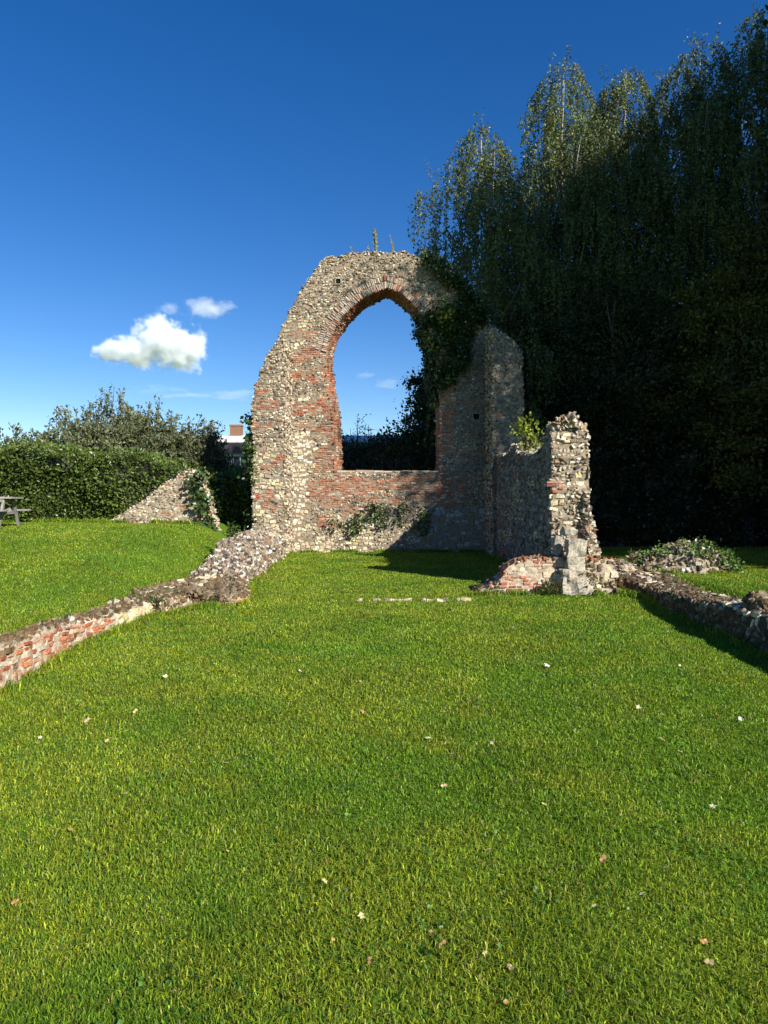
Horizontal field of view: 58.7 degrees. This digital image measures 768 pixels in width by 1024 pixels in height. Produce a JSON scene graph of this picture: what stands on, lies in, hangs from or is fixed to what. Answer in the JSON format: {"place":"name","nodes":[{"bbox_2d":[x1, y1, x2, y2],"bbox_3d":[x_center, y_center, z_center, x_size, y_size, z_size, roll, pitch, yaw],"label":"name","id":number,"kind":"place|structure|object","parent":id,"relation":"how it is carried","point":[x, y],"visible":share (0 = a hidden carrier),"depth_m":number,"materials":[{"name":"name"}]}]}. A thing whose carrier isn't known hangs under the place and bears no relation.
{"place":"outdoors","nodes":[
{"label":"outdoors","id":0,"kind":"place"},
{"bbox_2d":[215,424,406,467],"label":"long house","id":1,"kind":"structure","parent":0,"point":[235,439],"depth_m":42.15,"materials":[{"name":"paint"}]},
{"bbox_2d":[231,455,248,467],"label":"window","id":2,"kind":"structure","parent":1,"relation":"in","point":[237,459],"depth_m":42.15,"materials":[{"name":"glass"}]},
{"bbox_2d":[0,516,767,1023],"bbox_3d":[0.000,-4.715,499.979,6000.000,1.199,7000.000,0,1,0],"label":"ground","id":3,"kind":"structure","parent":0,"point":[382,878],"depth_m":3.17,"materials":[{"name":"green plant"}]},
{"bbox_2d":[0,497,30,526],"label":"picnic table","id":4,"kind":"object","parent":3,"relation":"on","point":[15,511],"visible":0.91,"depth_m":16.10,"materials":[{"name":"grey wood"}]},
{"bbox_2d":[0,421,31,448],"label":"tall bush","id":5,"kind":"object","parent":3,"relation":"on","point":[16,428],"visible":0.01,"depth_m":24.05,"materials":[{"name":"green plant"}]},
{"bbox_2d":[20,405,93,454],"bbox_3d":[-11.310,-1.568,24.359,3.908,4.607,3.208,0,1,0],"label":"tall bush","id":6,"kind":"object","parent":3,"relation":"on","point":[45,436],"visible":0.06,"depth_m":23.97,"materials":[{"name":"green plant"}]},
{"bbox_2d":[0,590,191,687],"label":"brick wall","id":7,"kind":"structure","parent":3,"relation":"on","point":[25,649],"depth_m":7.23,"materials":[{"name":"red brick"}]},
{"bbox_2d":[147,591,166,612],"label":"base weed","id":8,"kind":"object","parent":7,"relation":"on","point":[156,604],"visible":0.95,"depth_m":9.60,"materials":[{"name":"green plant"}]},
{"bbox_2d":[58,383,166,461],"bbox_3d":[-9.525,-1.873,24.311,4.449,5.322,3.715,0,1,0],"label":"tall bush","id":9,"kind":"object","parent":3,"relation":"on","point":[105,436],"visible":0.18,"depth_m":23.76,"materials":[{"name":"green plant"}]},
{"bbox_2d":[0,432,252,531],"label":"laurel hedge","id":10,"kind":"object","parent":3,"relation":"on","point":[70,480],"visible":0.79,"depth_m":21.05,"materials":[{"name":"green plant"}]},
{"bbox_2d":[111,468,220,530],"bbox_3d":[-6.718,-0.105,20.551,3.888,2.437,0.875,0,1,0],"label":"ruined wall fragment","id":11,"kind":"object","parent":3,"relation":"on","point":[168,500],"visible":0.46,"depth_m":20.20,"materials":[{"name":"stone"}]},
{"bbox_2d":[184,464,217,531],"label":"ivy","id":12,"kind":"object","parent":11,"relation":"attached to","point":[200,494],"visible":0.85,"depth_m":19.99,"materials":[{"name":"green plant"}]},
{"bbox_2d":[109,395,225,467],"bbox_3d":[-7.688,-1.733,24.315,4.308,4.938,3.538,0,1,0],"label":"tall bush","id":13,"kind":"object","parent":3,"relation":"on","point":[166,436],"visible":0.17,"depth_m":23.55,"materials":[{"name":"green plant"}]},
{"bbox_2d":[164,416,248,490],"bbox_3d":[-6.559,-1.357,24.324,3.389,4.183,2.970,0,1,0],"label":"tall bush","id":14,"kind":"object","parent":3,"relation":"on","point":[204,450],"visible":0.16,"depth_m":23.95,"materials":[{"name":"green plant"}]},
{"bbox_2d":[128,527,292,605],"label":"rubble wall","id":15,"kind":"structure","parent":3,"relation":"on","point":[222,573],"depth_m":13.27,"materials":[{"name":"stone"}]},
{"bbox_2d":[221,521,241,538],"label":"base weed","id":16,"kind":"object","parent":15,"relation":"on","point":[231,531],"visible":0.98,"depth_m":16.57,"materials":[{"name":"green plant"}]},
{"bbox_2d":[250,336,294,553],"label":"ruined buttress","id":17,"kind":"structure","parent":3,"relation":"on","point":[272,430],"depth_m":20.88,"materials":[{"name":"stone"}]},
{"bbox_2d":[236,412,260,529],"bbox_3d":[-4.139,-1.267,21.411,0.825,3.651,1.906,0,1,0],"label":"ivy","id":18,"kind":"object","parent":17,"relation":"attached to","point":[248,454],"visible":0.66,"depth_m":20.99,"materials":[{"name":"green plant"}]},
{"bbox_2d":[341,414,370,452],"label":"dark shrub","id":19,"kind":"object","parent":3,"relation":"on","point":[351,435],"visible":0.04,"depth_m":27.73,"materials":[{"name":"green plant"}]},
{"bbox_2d":[357,910,364,918],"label":"fallen leaf","id":20,"kind":"object","parent":3,"relation":"on","point":[361,915],"visible":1,"depth_m":2.60,"materials":[{"name":"beige plant"}]},
{"bbox_2d":[357,424,381,451],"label":"dark shrub","id":21,"kind":"object","parent":3,"relation":"on","point":[371,436],"visible":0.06,"depth_m":27.72,"materials":[{"name":"green plant"}]},
{"bbox_2d":[4,643,766,1023],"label":"clover","id":22,"kind":"object","parent":3,"relation":"on","point":[120,1021],"visible":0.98,"depth_m":3.13,"materials":[{"name":"green plant"}]},
{"bbox_2d":[342,426,435,470],"bbox_3d":[0.557,-0.996,26.779,8.352,5.013,2.281,0,1,0],"label":"dark hedge","id":23,"kind":"object","parent":3,"relation":"on","point":[392,455],"visible":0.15,"depth_m":26.22,"materials":[{"name":"green plant"}]},
{"bbox_2d":[278,250,524,552],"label":"ruined arch wall","id":24,"kind":"structure","parent":3,"relation":"on","point":[337,296],"depth_m":22.47,"materials":[{"name":"stone"}]},
{"bbox_2d":[325,516,343,530],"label":"ivy","id":25,"kind":"object","parent":24,"relation":"attached to","point":[338,525],"visible":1,"depth_m":22.37,"materials":[{"name":"green plant"}]},
{"bbox_2d":[347,509,370,543],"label":"ivy","id":26,"kind":"object","parent":24,"relation":"attached to","point":[355,531],"visible":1,"depth_m":22.34,"materials":[{"name":"green plant"}]},
{"bbox_2d":[372,228,377,251],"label":"dry weed","id":27,"kind":"object","parent":24,"relation":"on","point":[375,242],"visible":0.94,"depth_m":22.75,"materials":[{"name":"beige plant"}]},
{"bbox_2d":[366,497,393,528],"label":"ivy","id":28,"kind":"object","parent":24,"relation":"attached to","point":[378,517],"visible":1,"depth_m":22.34,"materials":[{"name":"green plant"}]},
{"bbox_2d":[389,237,393,251],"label":"dry weed","id":29,"kind":"object","parent":24,"relation":"on","point":[392,245],"visible":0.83,"depth_m":22.75,"materials":[{"name":"beige plant"}]},
{"bbox_2d":[395,499,408,526],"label":"ivy","id":30,"kind":"object","parent":24,"relation":"attached to","point":[401,515],"visible":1,"depth_m":22.34,"materials":[{"name":"green plant"}]},
{"bbox_2d":[411,506,433,536],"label":"ivy","id":31,"kind":"object","parent":24,"relation":"attached to","point":[420,522],"visible":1,"depth_m":22.34,"materials":[{"name":"green plant"}]},
{"bbox_2d":[410,247,489,409],"bbox_3d":[2.196,-6.051,22.638,2.693,5.400,2.219,0,1,0],"label":"ivy","id":32,"kind":"object","parent":24,"relation":"attached to","point":[472,302],"visible":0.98,"depth_m":22.20,"materials":[{"name":"green plant"}]},
{"bbox_2d":[387,358,435,470],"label":"broadleaf tree","id":33,"kind":"object","parent":3,"relation":"on","point":[415,381],"visible":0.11,"depth_m":26.36,"materials":[{"name":"green plant"}]},
{"bbox_2d":[389,393,434,445],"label":"broadleaf tree","id":34,"kind":"object","parent":3,"relation":"on","point":[415,409],"visible":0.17,"depth_m":27.07,"materials":[{"name":"green plant"}]},
{"bbox_2d":[357,597,471,601],"bbox_3d":[0.496,1.458,11.266,1.883,0.113,0.163,0,1,0],"label":"stone footing","id":35,"kind":"object","parent":3,"relation":"on","point":[438,600],"visible":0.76,"depth_m":11.25,"materials":[{"name":"grey stone"}]},
{"bbox_2d":[439,940,445,946],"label":"fallen leaf","id":36,"kind":"object","parent":3,"relation":"on","point":[443,942],"visible":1,"depth_m":2.43,"materials":[{"name":"brown plant"}]},
{"bbox_2d":[386,384,541,429],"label":"evergreen tree","id":37,"kind":"object","parent":3,"relation":"on","point":[407,398],"depth_m":29.38,"materials":[{"name":"green plant"}]},
{"bbox_2d":[407,107,577,470],"bbox_3d":[3.949,-6.879,27.736,8.244,17.334,7.268,0,1,0],"label":"weeping birch","id":38,"kind":"object","parent":3,"relation":"on","point":[491,217],"visible":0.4,"depth_m":26.36,"materials":[{"name":"green plant"}]},
{"bbox_2d":[483,328,524,554],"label":"ruined buttress","id":39,"kind":"structure","parent":3,"relation":"on","point":[504,394],"depth_m":20.87,"materials":[{"name":"stone"}]},
{"bbox_2d":[478,172,603,419],"bbox_3d":[6.522,-7.102,30.756,7.568,16.590,6.828,0,1,0],"label":"weeping birch","id":40,"kind":"object","parent":3,"relation":"on","point":[560,256],"visible":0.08,"depth_m":29.34,"materials":[{"name":"green plant"}]},
{"bbox_2d":[469,553,618,594],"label":"brick stub wall","id":41,"kind":"structure","parent":3,"relation":"on","point":[532,571],"depth_m":12.06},
{"bbox_2d":[495,411,601,560],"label":"ruined side wall","id":42,"kind":"structure","parent":3,"relation":"on","point":[543,494],"depth_m":13.13,"materials":[{"name":"stone"}]},
{"bbox_2d":[510,411,541,450],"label":"shrub","id":43,"kind":"object","parent":42,"relation":"on","point":[524,429],"visible":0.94,"depth_m":16.67,"materials":[{"name":"green plant"}]},
{"bbox_2d":[522,430,544,462],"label":"plant","id":44,"kind":"object","parent":42,"relation":"on","point":[538,442],"visible":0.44,"depth_m":15.13,"materials":[{"name":"green plant"}]},
{"bbox_2d":[539,579,564,595],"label":"base weed","id":45,"kind":"object","parent":3,"relation":"on","point":[549,589],"visible":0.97,"depth_m":11.85,"materials":[{"name":"green plant"}]},
{"bbox_2d":[497,303,611,459],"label":"evergreen tree","id":46,"kind":"object","parent":3,"relation":"on","point":[547,337],"visible":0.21,"depth_m":26.14,"materials":[{"name":"green plant"}]},
{"bbox_2d":[515,286,594,442],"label":"evergreen tree","id":47,"kind":"object","parent":3,"relation":"on","point":[556,318],"depth_m":30.10,"materials":[{"name":"green plant"}]},
{"bbox_2d":[497,45,642,456],"bbox_3d":[7.980,-9.115,29.829,7.549,20.646,7.809,0,1,-20],"label":"weeping birch","id":48,"kind":"object","parent":3,"relation":"on","point":[561,174],"visible":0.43,"depth_m":27.92,"materials":[{"name":"green plant"}]},
{"bbox_2d":[551,526,593,595],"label":"stone pier","id":49,"kind":"structure","parent":3,"relation":"on","point":[572,580],"depth_m":11.85,"materials":[{"name":"grey stone"}]},
{"bbox_2d":[578,571,605,596],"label":"base weed","id":50,"kind":"object","parent":3,"relation":"on","point":[594,574],"visible":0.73,"depth_m":11.81,"materials":[{"name":"plant"}]},
{"bbox_2d":[529,92,654,431],"bbox_3d":[10.160,-8.773,32.073,7.779,19.890,6.915,0,1,-27],"label":"weeping birch","id":51,"kind":"object","parent":3,"relation":"on","point":[598,200],"visible":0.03,"depth_m":30.97,"materials":[{"name":"green plant"}]},
{"bbox_2d":[599,855,605,862],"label":"fallen leaf","id":52,"kind":"object","parent":3,"relation":"on","point":[602,858],"visible":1,"depth_m":3.00,"materials":[{"name":"brown plant"}]},
{"bbox_2d":[536,64,702,457],"bbox_3d":[10.326,-9.280,29.936,7.625,20.977,7.656,0,1,0],"label":"weeping birch","id":53,"kind":"object","parent":3,"relation":"on","point":[620,155],"visible":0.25,"depth_m":28.57,"materials":[{"name":"green plant"}]},
{"bbox_2d":[613,558,643,573],"bbox_3d":[4.672,1.208,13.525,1.180,0.619,0.891,0,1,0],"label":"rubble heap","id":54,"kind":"object","parent":3,"relation":"on","point":[622,566],"visible":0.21,"depth_m":13.24,"materials":[{"name":"stone"}]},
{"bbox_2d":[625,550,640,563],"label":"base weed","id":55,"kind":"object","parent":54,"relation":"on","point":[630,559],"visible":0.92,"depth_m":13.59,"materials":[{"name":"green plant"}]},
{"bbox_2d":[577,259,688,450],"bbox_3d":[11.391,-5.099,31.746,7.994,12.581,7.618,-1,1,-40],"label":"evergreen tree","id":56,"kind":"object","parent":3,"relation":"on","point":[642,306],"depth_m":29.83,"materials":[{"name":"green plant"}]},
{"bbox_2d":[542,260,726,502],"bbox_3d":[9.137,-4.111,26.463,7.020,10.720,7.511,0,1,0],"label":"evergreen tree","id":57,"kind":"object","parent":3,"relation":"on","point":[626,400],"visible":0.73,"depth_m":25.43,"materials":[{"name":"green plant"}]},
{"bbox_2d":[604,94,709,401],"bbox_3d":[12.671,-8.962,32.376,7.701,20.282,7.719,0,1,0],"label":"weeping birch","id":58,"kind":"object","parent":3,"relation":"on","point":[635,125],"visible":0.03,"depth_m":30.84,"materials":[{"name":"green plant"}]},
{"bbox_2d":[626,540,737,573],"bbox_3d":[6.059,1.092,14.008,2.457,1.046,1.707,0,1,0],"label":"rubble heap","id":59,"kind":"object","parent":3,"relation":"on","point":[695,565],"visible":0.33,"depth_m":13.35,"materials":[{"name":"stone"}]},
{"bbox_2d":[631,536,745,572],"bbox_3d":[6.102,1.014,13.527,2.526,1.124,1.087,0,1,0],"label":"ivy","id":60,"kind":"object","parent":59,"relation":"on","point":[735,561],"visible":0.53,"depth_m":13.41,"materials":[{"name":"green plant"}]},
{"bbox_2d":[612,22,767,462],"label":"weeping birch","id":61,"kind":"object","parent":3,"relation":"on","point":[700,103],"visible":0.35,"depth_m":27.24,"materials":[{"name":"green plant"}]},
{"bbox_2d":[614,571,767,654],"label":"stone wall","id":62,"kind":"structure","parent":3,"relation":"on","point":[707,608],"depth_m":9.61,"materials":[{"name":"grey stone"}]},
{"bbox_2d":[740,590,767,614],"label":"rubble heap","id":63,"kind":"object","parent":62,"relation":"on","point":[754,600],"visible":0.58,"depth_m":8.25,"materials":[{"name":"stone"}]},
{"bbox_2d":[636,219,767,505],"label":"evergreen tree","id":64,"kind":"object","parent":3,"relation":"on","point":[734,306],"visible":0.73,"depth_m":24.61,"materials":[{"name":"green plant"}]},
{"bbox_2d":[700,938,708,943],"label":"fallen leaf","id":65,"kind":"object","parent":3,"relation":"on","point":[703,941],"visible":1,"depth_m":2.45,"materials":[{"name":"plant"}]},
{"bbox_2d":[704,959,713,964],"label":"fallen leaf","id":66,"kind":"object","parent":3,"relation":"on","point":[708,961],"visible":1,"depth_m":2.34,"materials":[{"name":"beige plant"}]},
{"bbox_2d":[664,119,767,389],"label":"weeping birch","id":67,"kind":"object","parent":3,"relation":"on","point":[755,194],"visible":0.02,"depth_m":29.70,"materials":[{"name":"green plant"}]},
{"bbox_2d":[668,0,767,454],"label":"weeping birch","id":68,"kind":"object","parent":3,"relation":"on","point":[758,86],"visible":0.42,"depth_m":26.00,"materials":[{"name":"green plant"}]},
{"bbox_2d":[703,4,767,283],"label":"shade tree","id":69,"kind":"object","parent":3,"relation":"on","point":[760,40],"visible":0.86,"depth_m":23.80,"materials":[{"name":"green plant"}]},
{"bbox_2d":[0,0,767,445],"label":"sky","id":70,"kind":"structure","parent":0,"point":[174,174],"materials":[{"name":"blue"}]}
]}

